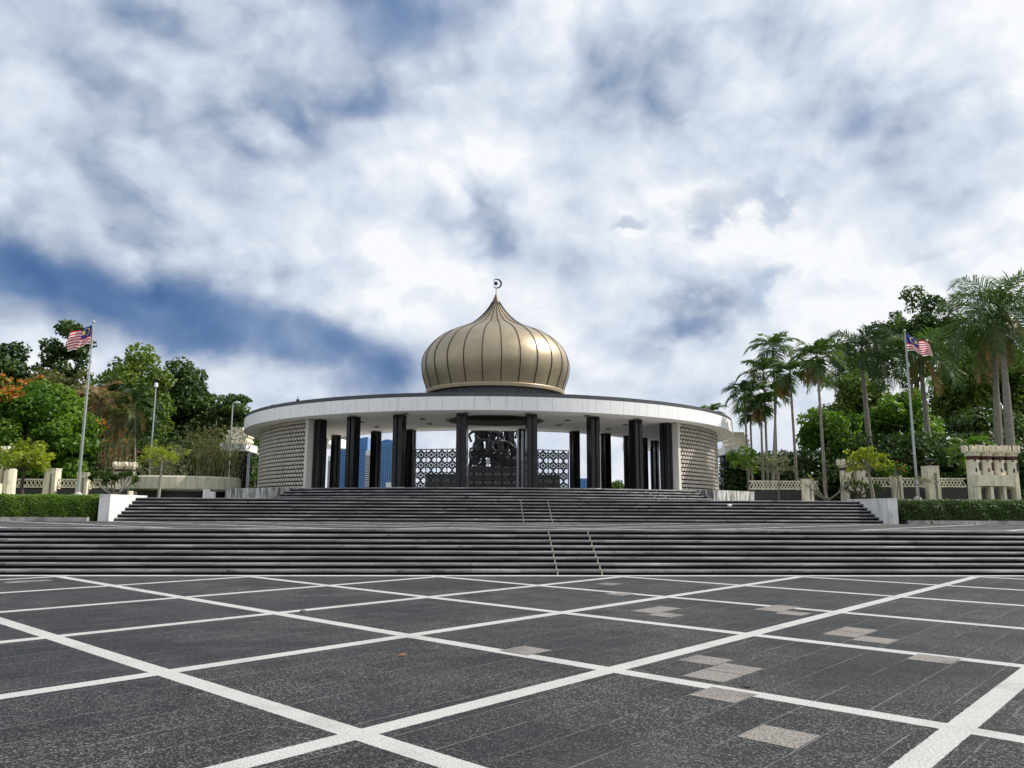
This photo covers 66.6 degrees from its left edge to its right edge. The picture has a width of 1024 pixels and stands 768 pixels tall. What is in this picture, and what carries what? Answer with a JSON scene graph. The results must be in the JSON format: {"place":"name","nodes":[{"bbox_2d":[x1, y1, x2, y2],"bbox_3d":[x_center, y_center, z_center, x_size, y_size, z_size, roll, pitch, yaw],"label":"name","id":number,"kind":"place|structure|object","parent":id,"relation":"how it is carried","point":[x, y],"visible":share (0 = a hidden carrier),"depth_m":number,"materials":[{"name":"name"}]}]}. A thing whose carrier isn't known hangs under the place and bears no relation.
{"place":"outdoors","nodes":[
{"label":"outdoors","id":0,"kind":"place"},
{"bbox_2d":[203,489,215,497],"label":"marker block","id":1,"kind":"structure","parent":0,"point":[207,493],"depth_m":41.93,"materials":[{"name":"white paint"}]},
{"bbox_2d":[327,456,329,487],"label":"striped tower","id":2,"kind":"structure","parent":0,"point":[328,475],"depth_m":649.48,"materials":[{"name":"grey concrete"}]},
{"bbox_2d":[339,437,370,487],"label":"glass tower","id":3,"kind":"structure","parent":0,"point":[365,444],"depth_m":691.32,"materials":[{"name":"blue glass"}]},
{"bbox_2d":[365,450,369,486],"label":"striped tower","id":4,"kind":"structure","parent":0,"point":[367,465],"depth_m":631.91,"materials":[{"name":"grey concrete"}]},
{"bbox_2d":[380,439,391,486],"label":"glass tower","id":5,"kind":"structure","parent":0,"point":[386,461],"depth_m":682.75,"materials":[{"name":"blue glass"}]},
{"bbox_2d":[0,575,1023,767],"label":"plaza","id":6,"kind":"structure","parent":0,"point":[554,671],"depth_m":7.80,"materials":[{"name":"stone"}]},
{"bbox_2d":[0,528,1023,574],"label":"steps","id":7,"kind":"structure","parent":6,"relation":"on","point":[128,551],"depth_m":20.38,"materials":[{"name":"stone"}]},
{"bbox_2d":[0,521,1023,530],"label":"landing","id":8,"kind":"object","parent":7,"relation":"on","point":[469,525],"visible":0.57,"depth_m":26.43,"materials":[{"name":"stone"}]},
{"bbox_2d":[0,517,89,520],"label":"kerb","id":9,"kind":"structure","parent":8,"relation":"on","point":[44,519],"depth_m":31.68,"materials":[{"name":"concrete"}]},
{"bbox_2d":[0,493,101,520],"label":"hedge","id":10,"kind":"object","parent":8,"relation":"on","point":[43,505],"visible":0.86,"depth_m":32.06,"materials":[{"name":"green plant"}]},
{"bbox_2d":[98,494,146,520],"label":"side wall","id":11,"kind":"structure","parent":8,"relation":"on","point":[112,507],"depth_m":32.43,"materials":[{"name":"white paint"}]},
{"bbox_2d":[114,498,882,523],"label":"steps","id":12,"kind":"structure","parent":8,"relation":"on","point":[434,510],"depth_m":34.35,"materials":[{"name":"stone"}]},
{"bbox_2d":[847,498,898,523],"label":"side wall","id":13,"kind":"structure","parent":8,"relation":"on","point":[885,510],"depth_m":34.12,"materials":[{"name":"white paint"}]},
{"bbox_2d":[897,498,1023,523],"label":"hedge","id":14,"kind":"object","parent":8,"relation":"on","point":[949,510],"visible":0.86,"depth_m":33.79,"materials":[{"name":"green plant"}]},
{"bbox_2d":[906,520,1023,524],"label":"kerb","id":15,"kind":"structure","parent":8,"relation":"on","point":[968,522],"depth_m":33.54,"materials":[{"name":"concrete"}]},
{"bbox_2d":[0,0,1023,489],"label":"sky","id":16,"kind":"structure","parent":0,"point":[288,200],"materials":[{"name":"white"}]},
{"bbox_2d":[580,478,586,487],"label":"glass tower","id":17,"kind":"structure","parent":0,"point":[583,482],"depth_m":618.90,"materials":[{"name":"blue glass"}]},
{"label":"terrace","id":18,"kind":"structure","parent":0,"visible":0},
{"bbox_2d":[0,446,16,493],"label":"castle post","id":19,"kind":"object","parent":18,"relation":"on","point":[8,478],"visible":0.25,"depth_m":39.23,"materials":[{"name":"beige stone"}]},
{"bbox_2d":[0,341,32,384],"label":"broadleaf tree","id":20,"kind":"object","parent":18,"relation":"on","point":[10,362],"visible":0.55,"depth_m":76.48,"materials":[{"name":"green plant"}]},
{"bbox_2d":[0,437,55,494],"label":"garden tree","id":21,"kind":"object","parent":18,"relation":"on","point":[21,457],"visible":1,"depth_m":35.65,"materials":[{"name":"green plant"}]},
{"bbox_2d":[15,479,43,494],"bbox_3d":[-25.553,5.553,41.421,1.526,1.044,0.100,1,-9,-3],"label":"railing","id":22,"kind":"object","parent":18,"relation":"on","point":[31,491],"visible":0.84,"depth_m":41.39,"materials":[{"name":"beige stone"}]},
{"bbox_2d":[42,468,61,494],"bbox_3d":[-24.479,5.299,41.508,0.620,1.602,0.636,1,-9,-3],"label":"fence post","id":23,"kind":"object","parent":18,"relation":"on","point":[52,476],"visible":0.62,"depth_m":41.27,"materials":[{"name":"beige stone"}]},
{"bbox_2d":[0,373,108,485],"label":"flowering tree","id":24,"kind":"object","parent":18,"relation":"on","point":[29,407],"visible":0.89,"depth_m":52.84,"materials":[{"name":"green plant"}]},
{"bbox_2d":[26,368,94,451],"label":"broadleaf tree","id":25,"kind":"object","parent":18,"relation":"on","point":[54,377],"visible":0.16,"depth_m":72.34,"materials":[{"name":"green plant"}]},
{"bbox_2d":[16,447,109,488],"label":"undergrowth","id":26,"kind":"object","parent":18,"relation":"on","point":[93,463],"visible":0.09,"depth_m":55.31,"materials":[{"name":"green plant"}]},
{"bbox_2d":[30,319,96,379],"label":"broadleaf tree","id":27,"kind":"object","parent":18,"relation":"on","point":[53,350],"visible":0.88,"depth_m":86.56,"materials":[{"name":"green plant"}]},
{"bbox_2d":[57,479,76,494],"bbox_3d":[-23.652,5.576,41.513,1.035,1.044,0.100,1,-9,-3],"label":"railing","id":28,"kind":"object","parent":18,"relation":"on","point":[66,491],"visible":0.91,"depth_m":41.48,"materials":[{"name":"beige stone"}]},
{"bbox_2d":[67,321,94,494],"bbox_3d":[-23.025,1.269,41.198,1.392,9.514,0.400,1,-9,-6],"label":"flagpole","id":29,"kind":"object","parent":18,"relation":"on","point":[77,339],"visible":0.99,"depth_m":41.66,"materials":[{"name":"metal"}]},
{"bbox_2d":[75,472,91,494],"bbox_3d":[-22.821,5.419,41.572,0.580,1.401,0.596,1,-9,-3],"label":"fence post","id":30,"kind":"object","parent":18,"relation":"on","point":[84,486],"visible":0.62,"depth_m":41.34,"materials":[{"name":"beige stone"}]},
{"bbox_2d":[72,380,134,425],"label":"dry palm","id":31,"kind":"object","parent":18,"relation":"on","point":[96,390],"visible":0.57,"depth_m":58.68,"materials":[{"name":"brown plant"}]},
{"bbox_2d":[89,479,127,494],"bbox_3d":[-21.511,5.603,41.617,2.000,1.044,0.100,1,-9,-3],"label":"railing","id":32,"kind":"object","parent":18,"relation":"on","point":[100,491],"visible":0.45,"depth_m":41.57,"materials":[{"name":"beige concrete"}]},
{"bbox_2d":[84,468,140,494],"bbox_3d":[-19.156,4.874,37.721,2.625,1.686,2.770,1,-9,-3],"label":"candelabra shrub","id":33,"kind":"object","parent":18,"relation":"on","point":[120,476],"visible":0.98,"depth_m":37.43,"materials":[{"name":"green plant"}]},
{"bbox_2d":[87,391,141,471],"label":"dry palm","id":34,"kind":"object","parent":18,"relation":"on","point":[114,424],"visible":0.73,"depth_m":58.28,"materials":[{"name":"grey plant"}]},
{"bbox_2d":[95,426,139,494],"bbox_3d":[-29.013,5.733,56.665,3.314,5.522,2.946,-6,-11,34],"label":"reed clump","id":35,"kind":"object","parent":18,"relation":"on","point":[120,454],"visible":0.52,"depth_m":56.62,"materials":[{"name":"orange plant"}]},
{"bbox_2d":[110,462,137,494],"bbox_3d":[-24.115,6.028,48.437,1.456,2.367,1.030,3,-9,-15],"label":"castle post","id":36,"kind":"object","parent":18,"relation":"on","point":[121,466],"visible":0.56,"depth_m":48.37,"materials":[{"name":"beige stone"}]},
{"bbox_2d":[95,385,162,494],"bbox_3d":[-28.986,4.514,58.705,4.778,9.192,4.665,5,-10,-28],"label":"dry palm","id":37,"kind":"object","parent":18,"relation":"on","point":[140,418],"visible":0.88,"depth_m":58.78,"materials":[{"name":"green plant"}]},
{"bbox_2d":[83,342,177,444],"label":"broadleaf tree","id":38,"kind":"object","parent":18,"relation":"on","point":[130,373],"visible":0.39,"depth_m":70.39,"materials":[{"name":"green plant"}]},
{"bbox_2d":[148,383,157,474],"bbox_3d":[-26.237,4.222,56.811,0.360,8.775,0.360,1,-9,-3],"label":"lamp post","id":39,"kind":"object","parent":18,"relation":"on","point":[155,385],"visible":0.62,"depth_m":57.07,"materials":[{"name":"metal"}]},
{"bbox_2d":[106,445,215,494],"bbox_3d":[-23.998,6.019,53.362,7.723,3.951,3.409,1,-9,-3],"label":"bamboo clump","id":40,"kind":"object","parent":18,"relation":"on","point":[169,468],"visible":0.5,"depth_m":53.45,"materials":[{"name":"grey plant"}]},
{"bbox_2d":[137,439,191,497],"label":"garden tree","id":41,"kind":"object","parent":18,"relation":"on","point":[166,455],"visible":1,"depth_m":39.94,"materials":[{"name":"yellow plant"}]},
{"bbox_2d":[94,435,259,494],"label":"undergrowth","id":42,"kind":"object","parent":18,"relation":"on","point":[253,475],"visible":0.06,"depth_m":63.47,"materials":[{"name":"green plant"}]},
{"bbox_2d":[120,475,240,497],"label":"wall","id":43,"kind":"structure","parent":18,"relation":"on","point":[181,486],"depth_m":43.31,"materials":[{"name":"concrete"}]},
{"bbox_2d":[144,356,224,449],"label":"broadleaf tree","id":44,"kind":"object","parent":18,"relation":"on","point":[194,402],"visible":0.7,"depth_m":77.52,"materials":[{"name":"green plant"}]},
{"bbox_2d":[160,422,257,497],"bbox_3d":[-21.772,5.506,55.694,8.036,5.723,3.308,1,-9,-3],"label":"bamboo clump","id":45,"kind":"object","parent":18,"relation":"on","point":[212,461],"visible":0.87,"depth_m":55.62,"materials":[{"name":"green plant"}]},
{"bbox_2d":[201,393,259,472],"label":"broadleaf tree","id":46,"kind":"object","parent":18,"relation":"on","point":[240,410],"visible":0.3,"depth_m":75.30,"materials":[{"name":"green plant"}]},
{"bbox_2d":[228,401,239,476],"bbox_3d":[-21.116,5.141,58.941,0.760,7.681,0.380,1,-9,-3],"label":"lamp post","id":47,"kind":"object","parent":18,"relation":"on","point":[231,431],"visible":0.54,"depth_m":59.21,"materials":[{"name":"metal"}]},
{"bbox_2d":[220,427,257,487],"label":"side wing","id":48,"kind":"structure","parent":18,"relation":"on","point":[244,477],"depth_m":60.37,"materials":[{"name":"white concrete"}]},
{"bbox_2d":[225,279,754,500],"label":"pavilion","id":49,"kind":"structure","parent":18,"relation":"on","point":[495,366],"depth_m":41.62,"materials":[{"name":"concrete"}]},
{"bbox_2d":[415,449,455,486],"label":"lattice gate","id":50,"kind":"structure","parent":49,"relation":"on","point":[439,475],"depth_m":47.99,"materials":[{"name":"metal"}]},
{"bbox_2d":[469,449,515,487],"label":"lattice gate","id":51,"kind":"structure","parent":49,"relation":"on","point":[503,478],"depth_m":47.69,"materials":[{"name":"metal"}]},
{"bbox_2d":[529,449,568,487],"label":"lattice gate","id":52,"kind":"structure","parent":49,"relation":"on","point":[561,476],"depth_m":48.41,"materials":[{"name":"metal"}]},
{"bbox_2d":[426,431,559,487],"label":"bronze monument","id":53,"kind":"object","parent":18,"relation":"on","point":[504,440],"visible":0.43,"depth_m":74.63,"materials":[{"name":"metal"}]},
{"bbox_2d":[612,479,623,488],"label":"broadleaf tree","id":54,"kind":"object","parent":18,"relation":"on","point":[617,485],"visible":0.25,"depth_m":87.31,"materials":[{"name":"green plant"}]},
{"bbox_2d":[700,402,728,413],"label":"areca palm","id":55,"kind":"object","parent":18,"relation":"on","point":[713,405],"visible":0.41,"depth_m":93.68,"materials":[{"name":"green plant"}]},
{"bbox_2d":[718,432,749,489],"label":"side wing","id":56,"kind":"structure","parent":18,"relation":"on","point":[736,441],"depth_m":62.19,"materials":[{"name":"white concrete"}]},
{"bbox_2d":[720,380,765,490],"bbox_3d":[17.696,4.517,58.952,3.343,9.654,3.742,-5,-10,28],"label":"areca palm","id":57,"kind":"object","parent":18,"relation":"on","point":[739,389],"visible":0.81,"depth_m":59.22,"materials":[{"name":"green plant"}]},
{"bbox_2d":[725,445,762,489],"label":"garden tree","id":58,"kind":"object","parent":18,"relation":"on","point":[736,458],"visible":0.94,"depth_m":47.42,"materials":[{"name":"green plant"}]},
{"bbox_2d":[731,407,770,486],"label":"areca palm","id":59,"kind":"object","parent":18,"relation":"on","point":[742,420],"visible":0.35,"depth_m":61.09,"materials":[{"name":"green plant"}]},
{"bbox_2d":[741,392,782,489],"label":"areca palm","id":60,"kind":"object","parent":18,"relation":"on","point":[763,412],"visible":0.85,"depth_m":57.05,"materials":[{"name":"green plant"}]},
{"bbox_2d":[735,357,790,489],"bbox_3d":[18.831,3.605,58.398,4.130,11.289,4.096,1,-9,-3],"label":"areca palm","id":61,"kind":"object","parent":18,"relation":"on","point":[761,365],"visible":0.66,"depth_m":58.46,"materials":[{"name":"green plant"}]},
{"bbox_2d":[743,330,799,487],"bbox_3d":[20.146,2.604,59.506,4.097,13.631,4.217,9,-12,-43],"label":"areca palm","id":62,"kind":"object","parent":18,"relation":"on","point":[775,340],"visible":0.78,"depth_m":59.80,"materials":[{"name":"green plant"}]},
{"bbox_2d":[751,450,795,500],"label":"garden tree","id":63,"kind":"object","parent":18,"relation":"on","point":[773,469],"visible":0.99,"depth_m":46.52,"materials":[{"name":"green plant"}]},
{"bbox_2d":[752,381,797,489],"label":"areca palm","id":64,"kind":"object","parent":18,"relation":"on","point":[767,396],"visible":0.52,"depth_m":55.31,"materials":[{"name":"green plant"}]},
{"bbox_2d":[763,356,814,490],"bbox_3d":[18.458,3.102,51.120,3.715,9.967,3.858,1,-9,-3],"label":"areca palm","id":65,"kind":"object","parent":18,"relation":"on","point":[785,384],"visible":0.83,"depth_m":51.42,"materials":[{"name":"green plant"}]},
{"bbox_2d":[718,448,896,500],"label":"undergrowth","id":66,"kind":"object","parent":18,"relation":"on","point":[737,477],"visible":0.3,"depth_m":61.76,"materials":[{"name":"green plant"}]},
{"bbox_2d":[787,338,848,500],"bbox_3d":[18.756,2.324,47.249,3.701,10.277,3.749,-3,-10,18],"label":"areca palm","id":67,"kind":"object","parent":18,"relation":"on","point":[815,370],"visible":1,"depth_m":47.33,"materials":[{"name":"green plant"}]},
{"bbox_2d":[798,469,857,500],"bbox_3d":[17.539,5.812,43.696,3.520,2.049,3.210,1,-9,-3],"label":"candelabra shrub","id":68,"kind":"object","parent":18,"relation":"on","point":[832,497],"visible":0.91,"depth_m":43.22,"materials":[{"name":"grey plant"}]},
{"bbox_2d":[796,407,873,461],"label":"broadleaf tree","id":69,"kind":"object","parent":18,"relation":"on","point":[838,429],"visible":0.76,"depth_m":64.90,"materials":[{"name":"green plant"}]},
{"bbox_2d":[827,338,873,379],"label":"broadleaf tree","id":70,"kind":"object","parent":18,"relation":"on","point":[830,361],"visible":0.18,"depth_m":78.89,"materials":[{"name":"green plant"}]},
{"bbox_2d":[836,459,868,500],"bbox_3d":[20.083,5.688,45.651,1.940,2.536,1.307,1,-9,-3],"label":"castle post","id":71,"kind":"object","parent":18,"relation":"on","point":[860,475],"visible":0.34,"depth_m":45.44,"materials":[{"name":"beige stone"}]},
{"bbox_2d":[817,367,900,443],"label":"broadleaf tree","id":72,"kind":"object","parent":18,"relation":"on","point":[850,398],"visible":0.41,"depth_m":73.21,"materials":[{"name":"green plant"}]},
{"bbox_2d":[841,479,885,498],"bbox_3d":[19.124,5.897,42.528,2.148,1.522,2.444,1,-9,-3],"label":"candelabra shrub","id":73,"kind":"object","parent":18,"relation":"on","point":[878,487],"visible":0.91,"depth_m":42.34,"materials":[{"name":"green plant"}]},
{"bbox_2d":[822,322,908,445],"bbox_3d":[29.254,2.577,64.021,7.615,15.203,7.493,-8,-13,43],"label":"royal palm","id":74,"kind":"object","parent":18,"relation":"on","point":[867,341],"visible":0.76,"depth_m":64.08,"materials":[{"name":"green plant"}]},
{"bbox_2d":[843,445,893,498],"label":"garden tree","id":75,"kind":"object","parent":18,"relation":"on","point":[857,456],"visible":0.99,"depth_m":40.55,"materials":[{"name":"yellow plant"}]},
{"bbox_2d":[865,477,891,498],"bbox_3d":[20.523,5.942,43.690,1.465,1.396,0.100,1,-9,-3],"label":"railing","id":76,"kind":"object","parent":18,"relation":"on","point":[886,493],"visible":0.59,"depth_m":43.64,"materials":[{"name":"beige stone"}]},
{"bbox_2d":[889,475,903,498],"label":"fence post","id":77,"kind":"object","parent":18,"relation":"on","point":[893,481],"visible":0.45,"depth_m":43.55,"materials":[{"name":"beige concrete"}]},
{"bbox_2d":[883,461,911,497],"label":"garden tree","id":78,"kind":"object","parent":18,"relation":"on","point":[904,468],"visible":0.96,"depth_m":42.73,"materials":[{"name":"green plant"}]},
{"bbox_2d":[857,387,945,459],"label":"broadleaf tree","id":79,"kind":"object","parent":18,"relation":"on","point":[890,414],"visible":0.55,"depth_m":67.77,"materials":[{"name":"green plant"}]},
{"bbox_2d":[858,285,961,409],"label":"broadleaf tree","id":80,"kind":"object","parent":18,"relation":"on","point":[920,321],"visible":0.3,"depth_m":80.27,"materials":[{"name":"green plant"}]},
{"bbox_2d":[902,478,925,498],"bbox_3d":[22.525,5.966,43.787,1.333,1.396,0.100,1,-9,-3],"label":"railing","id":81,"kind":"object","parent":18,"relation":"on","point":[909,493],"visible":0.71,"depth_m":43.73,"materials":[{"name":"beige stone"}]},
{"bbox_2d":[903,329,932,498],"bbox_3d":[22.846,1.723,43.480,1.655,9.739,0.418,1,-9,-3],"label":"flagpole","id":82,"kind":"object","parent":18,"relation":"on","point":[922,347],"visible":0.95,"depth_m":43.96,"materials":[{"name":"metal"}]},
{"bbox_2d":[866,326,974,438],"bbox_3d":[31.592,2.552,59.857,7.551,13.950,7.525,1,-9,-3],"label":"royal palm","id":83,"kind":"object","parent":18,"relation":"on","point":[920,362],"visible":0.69,"depth_m":60.24,"materials":[{"name":"green plant"}]},
{"bbox_2d":[914,476,939,498],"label":"garden tree","id":84,"kind":"object","parent":18,"relation":"on","point":[922,481],"visible":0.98,"depth_m":38.72,"materials":[{"name":"brown plant"}]},
{"bbox_2d":[920,459,941,498],"bbox_3d":[23.589,5.450,43.921,0.720,2.486,0.724,1,-9,-3],"label":"fence post","id":85,"kind":"object","parent":18,"relation":"on","point":[932,489],"visible":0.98,"depth_m":43.65,"materials":[{"name":"beige concrete"}]},
{"bbox_2d":[848,428,1023,499],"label":"undergrowth","id":86,"kind":"object","parent":18,"relation":"on","point":[930,447],"visible":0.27,"depth_m":56.33,"materials":[{"name":"green plant"}]},
{"bbox_2d":[940,478,966,498],"bbox_3d":[24.815,5.994,43.898,1.572,1.396,0.100,1,-9,-3],"label":"railing","id":87,"kind":"object","parent":18,"relation":"on","point":[954,493],"visible":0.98,"depth_m":43.85,"materials":[{"name":"beige concrete"}]},
{"bbox_2d":[902,499,1023,503],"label":"retaining wall","id":88,"kind":"structure","parent":18,"relation":"on","point":[957,499],"depth_m":35.47,"materials":[{"name":"stone"}]},
{"bbox_2d":[942,434,995,472],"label":"young palm","id":89,"kind":"object","parent":18,"relation":"on","point":[972,440],"visible":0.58,"depth_m":51.48,"materials":[{"name":"green plant"}]},
{"bbox_2d":[926,324,1023,433],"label":"broadleaf tree","id":90,"kind":"object","parent":18,"relation":"on","point":[943,406],"visible":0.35,"depth_m":73.40,"materials":[{"name":"green plant"}]},
{"bbox_2d":[930,268,1023,450],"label":"royal palm","id":91,"kind":"object","parent":18,"relation":"on","point":[999,295],"visible":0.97,"depth_m":49.43,"materials":[{"name":"green plant"}]},
{"bbox_2d":[932,291,1023,445],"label":"royal palm","id":92,"kind":"object","parent":18,"relation":"on","point":[997,418],"visible":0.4,"depth_m":52.56,"materials":[{"name":"green plant"}]},
{"bbox_2d":[941,404,1023,471],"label":"broadleaf tree","id":93,"kind":"object","parent":18,"relation":"on","point":[980,420],"visible":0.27,"depth_m":60.88,"materials":[{"name":"green plant"}]},
{"bbox_2d":[961,445,1020,499],"bbox_3d":[24.695,4.612,39.976,3.091,2.899,1.146,2,-9,-9],"label":"castle post","id":94,"kind":"object","parent":18,"relation":"on","point":[992,472],"visible":0.93,"depth_m":39.73,"materials":[{"name":"beige stone"}]},
{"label":"terrace pavement","id":95,"kind":"structure","parent":0,"visible":0},
{"bbox_2d":[749,481,818,500],"bbox_3d":[16.195,6.415,46.437,4.230,1.296,0.100,1,-9,-3],"label":"railing","id":96,"kind":"object","parent":95,"relation":"on","point":[787,494],"visible":0.73,"depth_m":46.37,"materials":[{"name":"beige concrete"}]},
{"bbox_2d":[801,479,813,500],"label":"fence post","id":97,"kind":"object","parent":95,"relation":"on","point":[807,494],"visible":0.83,"depth_m":43.28,"materials":[{"name":"beige stone"}]}
]}

